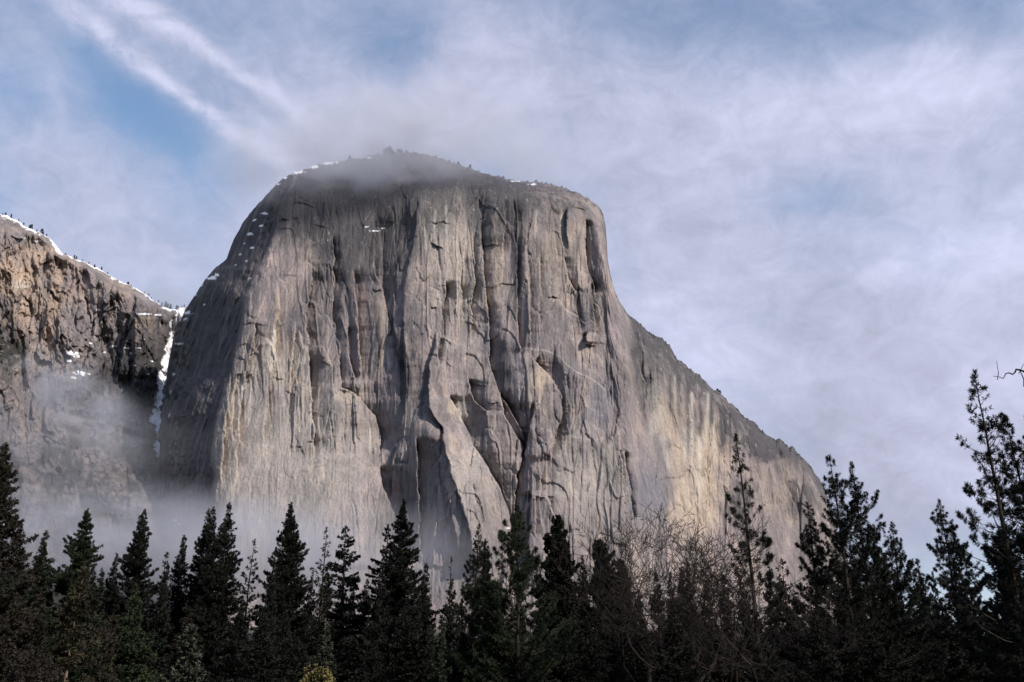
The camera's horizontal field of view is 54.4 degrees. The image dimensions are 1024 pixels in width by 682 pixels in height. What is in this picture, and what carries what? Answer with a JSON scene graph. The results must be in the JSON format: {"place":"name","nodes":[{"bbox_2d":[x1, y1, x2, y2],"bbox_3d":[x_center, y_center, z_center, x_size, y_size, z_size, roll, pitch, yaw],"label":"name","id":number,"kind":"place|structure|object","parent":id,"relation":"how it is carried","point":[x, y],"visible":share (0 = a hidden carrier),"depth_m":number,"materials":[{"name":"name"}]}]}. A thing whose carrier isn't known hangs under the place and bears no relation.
{"place":"outdoors","nodes":[
{"label":"outdoors","id":0,"kind":"place"},
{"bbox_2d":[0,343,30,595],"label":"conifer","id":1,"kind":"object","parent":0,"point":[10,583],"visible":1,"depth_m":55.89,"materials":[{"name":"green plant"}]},
{"bbox_2d":[0,214,223,657],"bbox_3d":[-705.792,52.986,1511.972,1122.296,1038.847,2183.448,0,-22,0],"label":"cliff","id":2,"kind":"structure","parent":0,"point":[85,355],"depth_m":1657.02,"materials":[{"name":"stone"}]},
{"bbox_2d":[155,151,868,678],"bbox_3d":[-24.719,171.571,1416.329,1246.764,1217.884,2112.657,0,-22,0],"label":"granite cliff","id":3,"kind":"structure","parent":0,"point":[453,355],"depth_m":1320.16,"materials":[{"name":"stone"}]},
{"bbox_2d":[0,0,1023,629],"label":"sky","id":4,"kind":"structure","parent":0,"point":[817,206],"materials":[{"name":"blue"}]},
{"bbox_3d":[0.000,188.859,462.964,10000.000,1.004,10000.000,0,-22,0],"label":"ground","id":5,"kind":"structure","parent":0,"visible":0},
{"bbox_2d":[0,442,40,681],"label":"conifer","id":6,"kind":"object","parent":5,"relation":"on","point":[11,523],"visible":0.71,"depth_m":119.58,"materials":[{"name":"green plant"}]},
{"bbox_2d":[0,524,47,681],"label":"conifer","id":7,"kind":"object","parent":5,"relation":"on","point":[20,553],"visible":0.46,"depth_m":118.20,"materials":[{"name":"green plant"}]},
{"bbox_2d":[5,587,58,681],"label":"conifer","id":8,"kind":"object","parent":5,"relation":"on","point":[35,627],"visible":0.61,"depth_m":92.33,"materials":[{"name":"green plant"}]},
{"bbox_2d":[0,639,68,681],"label":"shrub","id":9,"kind":"object","parent":5,"relation":"on","point":[27,661],"visible":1,"depth_m":45.54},
{"bbox_2d":[14,530,54,657],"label":"conifer","id":10,"kind":"object","parent":5,"relation":"on","point":[41,560],"visible":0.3,"depth_m":161.59,"materials":[{"name":"green plant"}]},
{"bbox_2d":[41,627,81,681],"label":"conifer","id":11,"kind":"object","parent":5,"relation":"on","point":[47,649],"visible":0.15,"depth_m":116.71,"materials":[{"name":"green plant"}]},
{"bbox_2d":[0,612,127,681],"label":"bare bush","id":12,"kind":"object","parent":5,"relation":"on","point":[105,639],"visible":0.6,"depth_m":82.73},
{"bbox_2d":[26,508,107,671],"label":"conifer","id":13,"kind":"object","parent":5,"relation":"on","point":[82,552],"visible":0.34,"depth_m":162.69,"materials":[{"name":"green plant"}]},
{"bbox_2d":[40,560,103,681],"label":"conifer","id":14,"kind":"object","parent":5,"relation":"on","point":[77,597],"visible":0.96,"depth_m":78.49,"materials":[{"name":"green plant"}]},
{"bbox_2d":[63,564,101,680],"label":"conifer","id":15,"kind":"object","parent":5,"relation":"on","point":[92,578],"visible":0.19,"depth_m":146.66,"materials":[{"name":"green plant"}]},
{"bbox_2d":[61,614,117,681],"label":"conifer","id":16,"kind":"object","parent":5,"relation":"on","point":[84,670],"visible":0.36,"depth_m":95.00,"materials":[{"name":"green plant"}]},
{"bbox_2d":[62,609,121,681],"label":"conifer","id":17,"kind":"object","parent":5,"relation":"on","point":[75,677],"visible":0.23,"depth_m":95.24,"materials":[{"name":"green plant"}]},
{"bbox_2d":[79,613,118,681],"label":"conifer","id":18,"kind":"object","parent":5,"relation":"on","point":[108,648],"visible":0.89,"depth_m":86.98,"materials":[{"name":"green plant"}]},
{"bbox_2d":[98,553,119,637],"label":"conifer","id":19,"kind":"object","parent":5,"relation":"on","point":[107,585],"visible":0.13,"depth_m":170.86,"materials":[{"name":"green plant"}]},
{"bbox_2d":[102,508,160,648],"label":"conifer","id":20,"kind":"object","parent":5,"relation":"on","point":[134,557],"visible":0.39,"depth_m":163.17,"materials":[{"name":"green plant"}]},
{"bbox_2d":[113,624,159,681],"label":"conifer","id":21,"kind":"object","parent":5,"relation":"on","point":[150,668],"visible":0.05,"depth_m":131.95,"materials":[{"name":"green plant"}]},
{"bbox_2d":[110,584,164,681],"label":"conifer","id":22,"kind":"object","parent":5,"relation":"on","point":[133,643],"visible":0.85,"depth_m":96.34,"materials":[{"name":"green plant"}]},
{"bbox_2d":[145,552,173,676],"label":"conifer","id":23,"kind":"object","parent":5,"relation":"on","point":[160,584],"visible":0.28,"depth_m":157.53,"materials":[{"name":"green plant"}]},
{"bbox_2d":[144,561,175,678],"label":"conifer","id":24,"kind":"object","parent":5,"relation":"on","point":[160,620],"visible":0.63,"depth_m":154.74,"materials":[{"name":"green plant"}]},
{"bbox_2d":[157,535,188,673],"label":"conifer","id":25,"kind":"object","parent":5,"relation":"on","point":[179,570],"visible":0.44,"depth_m":164.55,"materials":[{"name":"green plant"}]},
{"bbox_2d":[152,629,207,680],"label":"conifer","id":26,"kind":"object","parent":5,"relation":"on","point":[162,660],"visible":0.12,"depth_m":130.54,"materials":[{"name":"green plant"}]},
{"bbox_2d":[154,613,209,681],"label":"conifer","id":27,"kind":"object","parent":5,"relation":"on","point":[188,620],"visible":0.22,"depth_m":103.41,"materials":[{"name":"green plant"}]},
{"bbox_2d":[166,624,206,681],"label":"conifer","id":28,"kind":"object","parent":5,"relation":"on","point":[179,673],"visible":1,"depth_m":77.25,"materials":[{"name":"green plant"}]},
{"bbox_2d":[159,508,213,667],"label":"conifer","id":29,"kind":"object","parent":5,"relation":"on","point":[195,565],"visible":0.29,"depth_m":162.99,"materials":[{"name":"green plant"}]},
{"bbox_2d":[157,503,247,681],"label":"conifer","id":30,"kind":"object","parent":5,"relation":"on","point":[228,570],"visible":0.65,"depth_m":157.44,"materials":[{"name":"green plant"}]},
{"bbox_2d":[179,506,235,680],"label":"conifer","id":31,"kind":"object","parent":5,"relation":"on","point":[208,577],"visible":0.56,"depth_m":155.99,"materials":[{"name":"green plant"}]},
{"bbox_2d":[205,609,252,681],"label":"conifer","id":32,"kind":"object","parent":5,"relation":"on","point":[232,650],"visible":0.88,"depth_m":101.98,"materials":[{"name":"green plant"}]},
{"bbox_2d":[228,539,260,661],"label":"conifer","id":33,"kind":"object","parent":5,"relation":"on","point":[249,600],"visible":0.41,"depth_m":168.15,"materials":[{"name":"green plant"}]},
{"bbox_2d":[227,613,290,681],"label":"conifer","id":34,"kind":"object","parent":5,"relation":"on","point":[264,648],"visible":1,"depth_m":94.44,"materials":[{"name":"green plant"}]},
{"bbox_2d":[248,559,280,681],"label":"conifer","id":35,"kind":"object","parent":5,"relation":"on","point":[270,604],"visible":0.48,"depth_m":143.00,"materials":[{"name":"green plant"}]},
{"bbox_2d":[253,613,303,681],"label":"conifer","id":36,"kind":"object","parent":5,"relation":"on","point":[285,640],"visible":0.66,"depth_m":116.50,"materials":[{"name":"green plant"}]},
{"bbox_2d":[237,502,322,678],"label":"conifer","id":37,"kind":"object","parent":5,"relation":"on","point":[289,581],"visible":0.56,"depth_m":165.67,"materials":[{"name":"green plant"}]},
{"bbox_2d":[285,642,317,681],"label":"conifer","id":38,"kind":"object","parent":5,"relation":"on","point":[300,668],"visible":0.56,"depth_m":147.78,"materials":[{"name":"green plant"}]},
{"bbox_2d":[299,575,319,663],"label":"conifer","id":39,"kind":"object","parent":5,"relation":"on","point":[313,606],"visible":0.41,"depth_m":171.27,"materials":[{"name":"green plant"}]},
{"bbox_2d":[299,662,334,681],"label":"shrub","id":40,"kind":"object","parent":5,"relation":"on","point":[323,674],"visible":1,"depth_m":48.64,"materials":[{"name":"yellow plant"}]},
{"bbox_2d":[299,528,345,665],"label":"conifer","id":41,"kind":"object","parent":5,"relation":"on","point":[318,627],"visible":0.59,"depth_m":172.18,"materials":[{"name":"green plant"}]},
{"bbox_2d":[309,567,336,664],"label":"conifer","id":42,"kind":"object","parent":5,"relation":"on","point":[328,612],"visible":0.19,"depth_m":175.77,"materials":[{"name":"green plant"}]},
{"bbox_2d":[316,620,337,681],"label":"conifer","id":43,"kind":"object","parent":5,"relation":"on","point":[328,649],"visible":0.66,"depth_m":84.58,"materials":[{"name":"green plant"}]},
{"bbox_2d":[307,525,369,678],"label":"conifer","id":44,"kind":"object","parent":5,"relation":"on","point":[351,580],"visible":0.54,"depth_m":175.81,"materials":[{"name":"green plant"}]},
{"bbox_2d":[330,560,350,659],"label":"conifer","id":45,"kind":"object","parent":5,"relation":"on","point":[345,613],"visible":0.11,"depth_m":180.93,"materials":[{"name":"green plant"}]},
{"bbox_2d":[324,635,361,681],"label":"conifer","id":46,"kind":"object","parent":5,"relation":"on","point":[342,645],"visible":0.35,"depth_m":149.24,"materials":[{"name":"green plant"}]},
{"bbox_2d":[331,637,369,681],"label":"conifer","id":47,"kind":"object","parent":5,"relation":"on","point":[352,669],"visible":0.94,"depth_m":145.04,"materials":[{"name":"green plant"}]},
{"bbox_2d":[350,579,372,667],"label":"conifer","id":48,"kind":"object","parent":5,"relation":"on","point":[366,591],"visible":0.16,"depth_m":185.31,"materials":[{"name":"green plant"}]},
{"bbox_2d":[355,640,388,681],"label":"conifer","id":49,"kind":"object","parent":5,"relation":"on","point":[372,676],"visible":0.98,"depth_m":132.20,"materials":[{"name":"green plant"}]},
{"bbox_2d":[355,524,396,666],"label":"conifer","id":50,"kind":"object","parent":5,"relation":"on","point":[374,582],"visible":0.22,"depth_m":171.65,"materials":[{"name":"green plant"}]},
{"bbox_2d":[359,560,394,681],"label":"conifer","id":51,"kind":"object","parent":5,"relation":"on","point":[380,626],"visible":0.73,"depth_m":149.17,"materials":[{"name":"green plant"}]},
{"bbox_2d":[351,498,448,674],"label":"conifer","id":52,"kind":"object","parent":5,"relation":"on","point":[396,586],"visible":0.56,"depth_m":167.29,"materials":[{"name":"green plant"}]},
{"bbox_2d":[384,565,424,681],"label":"conifer","id":53,"kind":"object","parent":5,"relation":"on","point":[412,607],"visible":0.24,"depth_m":149.70,"materials":[{"name":"green plant"}]},
{"bbox_2d":[385,605,425,681],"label":"conifer","id":54,"kind":"object","parent":5,"relation":"on","point":[400,638],"visible":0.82,"depth_m":119.67,"materials":[{"name":"green plant"}]},
{"bbox_2d":[389,615,445,681],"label":"conifer","id":55,"kind":"object","parent":5,"relation":"on","point":[417,646],"visible":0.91,"depth_m":118.73,"materials":[{"name":"green plant"}]},
{"bbox_2d":[415,579,434,671],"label":"conifer","id":56,"kind":"object","parent":5,"relation":"on","point":[422,601],"visible":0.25,"depth_m":168.58,"materials":[{"name":"green plant"}]},
{"bbox_2d":[421,563,436,668],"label":"conifer","id":57,"kind":"object","parent":5,"relation":"on","point":[426,590],"visible":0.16,"depth_m":174.81,"materials":[{"name":"green plant"}]},
{"bbox_2d":[427,614,452,681],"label":"conifer","id":58,"kind":"object","parent":5,"relation":"on","point":[438,673],"visible":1,"depth_m":112.08,"materials":[{"name":"green plant"}]},
{"bbox_2d":[429,579,465,681],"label":"conifer","id":59,"kind":"object","parent":5,"relation":"on","point":[450,615],"visible":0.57,"depth_m":160.67,"materials":[{"name":"green plant"}]},
{"bbox_2d":[440,630,481,681],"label":"conifer","id":60,"kind":"object","parent":5,"relation":"on","point":[461,649],"visible":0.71,"depth_m":125.91,"materials":[{"name":"green plant"}]},
{"bbox_2d":[453,582,470,650],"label":"conifer","id":61,"kind":"object","parent":5,"relation":"on","point":[462,627],"visible":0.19,"depth_m":201.79,"materials":[{"name":"green plant"}]},
{"bbox_2d":[446,523,490,677],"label":"conifer","id":62,"kind":"object","parent":5,"relation":"on","point":[472,630],"visible":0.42,"depth_m":174.68,"materials":[{"name":"green plant"}]},
{"bbox_2d":[464,538,493,664],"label":"conifer","id":63,"kind":"object","parent":5,"relation":"on","point":[488,564],"visible":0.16,"depth_m":179.47,"materials":[{"name":"green plant"}]},
{"bbox_2d":[468,593,515,681],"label":"conifer","id":64,"kind":"object","parent":5,"relation":"on","point":[487,654],"visible":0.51,"depth_m":122.65,"materials":[{"name":"green plant"}]},
{"bbox_2d":[491,627,529,681],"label":"conifer","id":65,"kind":"object","parent":5,"relation":"on","point":[509,678],"visible":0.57,"depth_m":121.47,"materials":[{"name":"green plant"}]},
{"bbox_2d":[511,594,531,675],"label":"conifer","id":66,"kind":"object","parent":5,"relation":"on","point":[522,619],"visible":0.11,"depth_m":205.71,"materials":[{"name":"green plant"}]},
{"bbox_2d":[450,501,607,681],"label":"conifer","id":67,"kind":"object","parent":5,"relation":"on","point":[519,583],"visible":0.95,"depth_m":121.26,"materials":[{"name":"green plant"}]},
{"bbox_2d":[520,515,597,681],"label":"conifer","id":68,"kind":"object","parent":5,"relation":"on","point":[553,576],"visible":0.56,"depth_m":156.67,"materials":[{"name":"green plant"}]},
{"bbox_2d":[575,555,594,648],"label":"conifer","id":69,"kind":"object","parent":5,"relation":"on","point":[582,582],"visible":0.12,"depth_m":178.06,"materials":[{"name":"green plant"}]},
{"bbox_2d":[564,616,611,681],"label":"conifer","id":70,"kind":"object","parent":5,"relation":"on","point":[584,675],"visible":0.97,"depth_m":123.28,"materials":[{"name":"green plant"}]},
{"bbox_2d":[588,561,612,680],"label":"conifer","id":71,"kind":"object","parent":5,"relation":"on","point":[595,619],"visible":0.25,"depth_m":154.99,"materials":[{"name":"green plant"}]},
{"bbox_2d":[575,538,646,679],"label":"conifer","id":72,"kind":"object","parent":5,"relation":"on","point":[587,608],"visible":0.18,"depth_m":167.85,"materials":[{"name":"green plant"}]},
{"bbox_2d":[593,576,654,681],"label":"conifer","id":73,"kind":"object","parent":5,"relation":"on","point":[616,672],"visible":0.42,"depth_m":128.22,"materials":[{"name":"green plant"}]},
{"bbox_2d":[616,559,645,659],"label":"conifer","id":74,"kind":"object","parent":5,"relation":"on","point":[622,577],"visible":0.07,"depth_m":170.37,"materials":[{"name":"green plant"}]},
{"bbox_2d":[618,632,656,681],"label":"conifer","id":75,"kind":"object","parent":5,"relation":"on","point":[639,662],"visible":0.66,"depth_m":115.27,"materials":[{"name":"green plant"}]},
{"bbox_2d":[542,504,766,681],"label":"bare oak","id":76,"kind":"object","parent":5,"relation":"on","point":[625,669],"visible":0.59,"depth_m":104.58,"materials":[{"name":"plant"}]},
{"bbox_2d":[644,572,671,681],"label":"conifer","id":77,"kind":"object","parent":5,"relation":"on","point":[654,604],"visible":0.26,"depth_m":173.35,"materials":[{"name":"green plant"}]},
{"bbox_2d":[649,609,713,681],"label":"conifer","id":78,"kind":"object","parent":5,"relation":"on","point":[673,673],"visible":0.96,"depth_m":93.37,"materials":[{"name":"green plant"}]},
{"bbox_2d":[671,566,704,680],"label":"conifer","id":79,"kind":"object","parent":5,"relation":"on","point":[683,604],"visible":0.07,"depth_m":147.54,"materials":[{"name":"green plant"}]},
{"bbox_2d":[560,519,822,681],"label":"bare oak","id":80,"kind":"object","parent":5,"relation":"on","point":[739,655],"visible":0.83,"depth_m":101.32,"materials":[{"name":"plant"}]},
{"bbox_2d":[557,502,828,681],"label":"bare oak","id":81,"kind":"object","parent":5,"relation":"on","point":[614,595],"visible":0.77,"depth_m":106.63,"materials":[{"name":"plant"}]},
{"bbox_2d":[695,621,729,681],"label":"conifer","id":82,"kind":"object","parent":5,"relation":"on","point":[714,676],"visible":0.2,"depth_m":119.41,"materials":[{"name":"green plant"}]},
{"bbox_2d":[601,505,825,681],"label":"bare oak","id":83,"kind":"object","parent":5,"relation":"on","point":[735,627],"visible":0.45,"depth_m":108.87,"materials":[{"name":"plant"}]},
{"bbox_2d":[714,582,740,676],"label":"conifer","id":84,"kind":"object","parent":5,"relation":"on","point":[730,639],"visible":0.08,"depth_m":183.37,"materials":[{"name":"green plant"}]},
{"bbox_2d":[731,579,752,672],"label":"conifer","id":85,"kind":"object","parent":5,"relation":"on","point":[738,623],"visible":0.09,"depth_m":192.84,"materials":[{"name":"green plant"}]},
{"bbox_2d":[710,433,804,681],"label":"conifer","id":86,"kind":"object","parent":5,"relation":"on","point":[765,541],"visible":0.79,"depth_m":114.09,"materials":[{"name":"green plant"}]},
{"bbox_2d":[736,622,783,681],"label":"conifer","id":87,"kind":"object","parent":5,"relation":"on","point":[755,660],"visible":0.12,"depth_m":126.28,"materials":[{"name":"green plant"}]},
{"bbox_2d":[670,587,882,681],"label":"bare oak","id":88,"kind":"object","parent":5,"relation":"on","point":[832,635],"visible":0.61,"depth_m":104.13,"materials":[{"name":"plant"}]},
{"bbox_2d":[762,566,791,681],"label":"conifer","id":89,"kind":"object","parent":5,"relation":"on","point":[768,596],"visible":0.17,"depth_m":182.63,"materials":[{"name":"green plant"}]},
{"bbox_2d":[763,558,807,680],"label":"conifer","id":90,"kind":"object","parent":5,"relation":"on","point":[787,573],"visible":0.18,"depth_m":140.62,"materials":[{"name":"green plant"}]},
{"bbox_2d":[793,613,842,681],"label":"conifer","id":91,"kind":"object","parent":5,"relation":"on","point":[818,646],"visible":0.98,"depth_m":94.66,"materials":[{"name":"green plant"}]},
{"bbox_2d":[767,501,896,681],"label":"conifer","id":92,"kind":"object","parent":5,"relation":"on","point":[816,561],"visible":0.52,"depth_m":131.63,"materials":[{"name":"green plant"}]},
{"bbox_2d":[762,454,931,681],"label":"conifer","id":93,"kind":"object","parent":5,"relation":"on","point":[840,535],"visible":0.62,"depth_m":129.26,"materials":[{"name":"green plant"}]},
{"bbox_2d":[824,609,884,681],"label":"conifer","id":94,"kind":"object","parent":5,"relation":"on","point":[851,669],"visible":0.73,"depth_m":118.72,"materials":[{"name":"green plant"}]},
{"bbox_2d":[840,625,900,681],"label":"conifer","id":95,"kind":"object","parent":5,"relation":"on","point":[878,662],"visible":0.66,"depth_m":119.31,"materials":[{"name":"green plant"}]},
{"bbox_2d":[792,461,949,681],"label":"conifer","id":96,"kind":"object","parent":5,"relation":"on","point":[898,587],"visible":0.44,"depth_m":131.57,"materials":[{"name":"green plant"}]},
{"bbox_2d":[868,521,940,679],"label":"conifer","id":97,"kind":"object","parent":5,"relation":"on","point":[909,566],"visible":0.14,"depth_m":149.27,"materials":[{"name":"green plant"}]},
{"bbox_2d":[862,538,947,681],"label":"conifer","id":98,"kind":"object","parent":5,"relation":"on","point":[905,620],"visible":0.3,"depth_m":133.30,"materials":[{"name":"green plant"}]},
{"bbox_2d":[908,558,945,673],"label":"conifer","id":99,"kind":"object","parent":5,"relation":"on","point":[918,572],"visible":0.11,"depth_m":153.27,"materials":[{"name":"green plant"}]},
{"bbox_2d":[931,571,948,655],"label":"conifer","id":100,"kind":"object","parent":5,"relation":"on","point":[936,600],"visible":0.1,"depth_m":171.26,"materials":[{"name":"green plant"}]},
{"bbox_2d":[924,612,984,681],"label":"conifer","id":101,"kind":"object","parent":5,"relation":"on","point":[956,657],"visible":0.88,"depth_m":122.24,"materials":[{"name":"green plant"}]},
{"bbox_2d":[934,552,990,680],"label":"conifer","id":102,"kind":"object","parent":5,"relation":"on","point":[977,599],"visible":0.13,"depth_m":149.99,"materials":[{"name":"green plant"}]},
{"bbox_2d":[908,498,1018,681],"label":"conifer","id":103,"kind":"object","parent":5,"relation":"on","point":[952,566],"visible":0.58,"depth_m":138.06,"materials":[{"name":"green plant"}]},
{"bbox_2d":[934,369,1023,681],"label":"conifer","id":104,"kind":"object","parent":5,"relation":"on","point":[986,509],"visible":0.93,"depth_m":99.40,"materials":[{"name":"green plant"}]},
{"bbox_2d":[947,416,1023,681],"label":"conifer","id":105,"kind":"object","parent":5,"relation":"on","point":[1002,655],"visible":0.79,"depth_m":96.80,"materials":[{"name":"green plant"}]},
{"bbox_2d":[974,419,1023,681],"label":"conifer","id":106,"kind":"object","parent":5,"relation":"on","point":[1002,575],"visible":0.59,"depth_m":100.50,"materials":[{"name":"green plant"}]},
{"bbox_2d":[979,525,1023,681],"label":"conifer","id":107,"kind":"object","parent":5,"relation":"on","point":[1003,635],"visible":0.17,"depth_m":131.48,"materials":[{"name":"green plant"}]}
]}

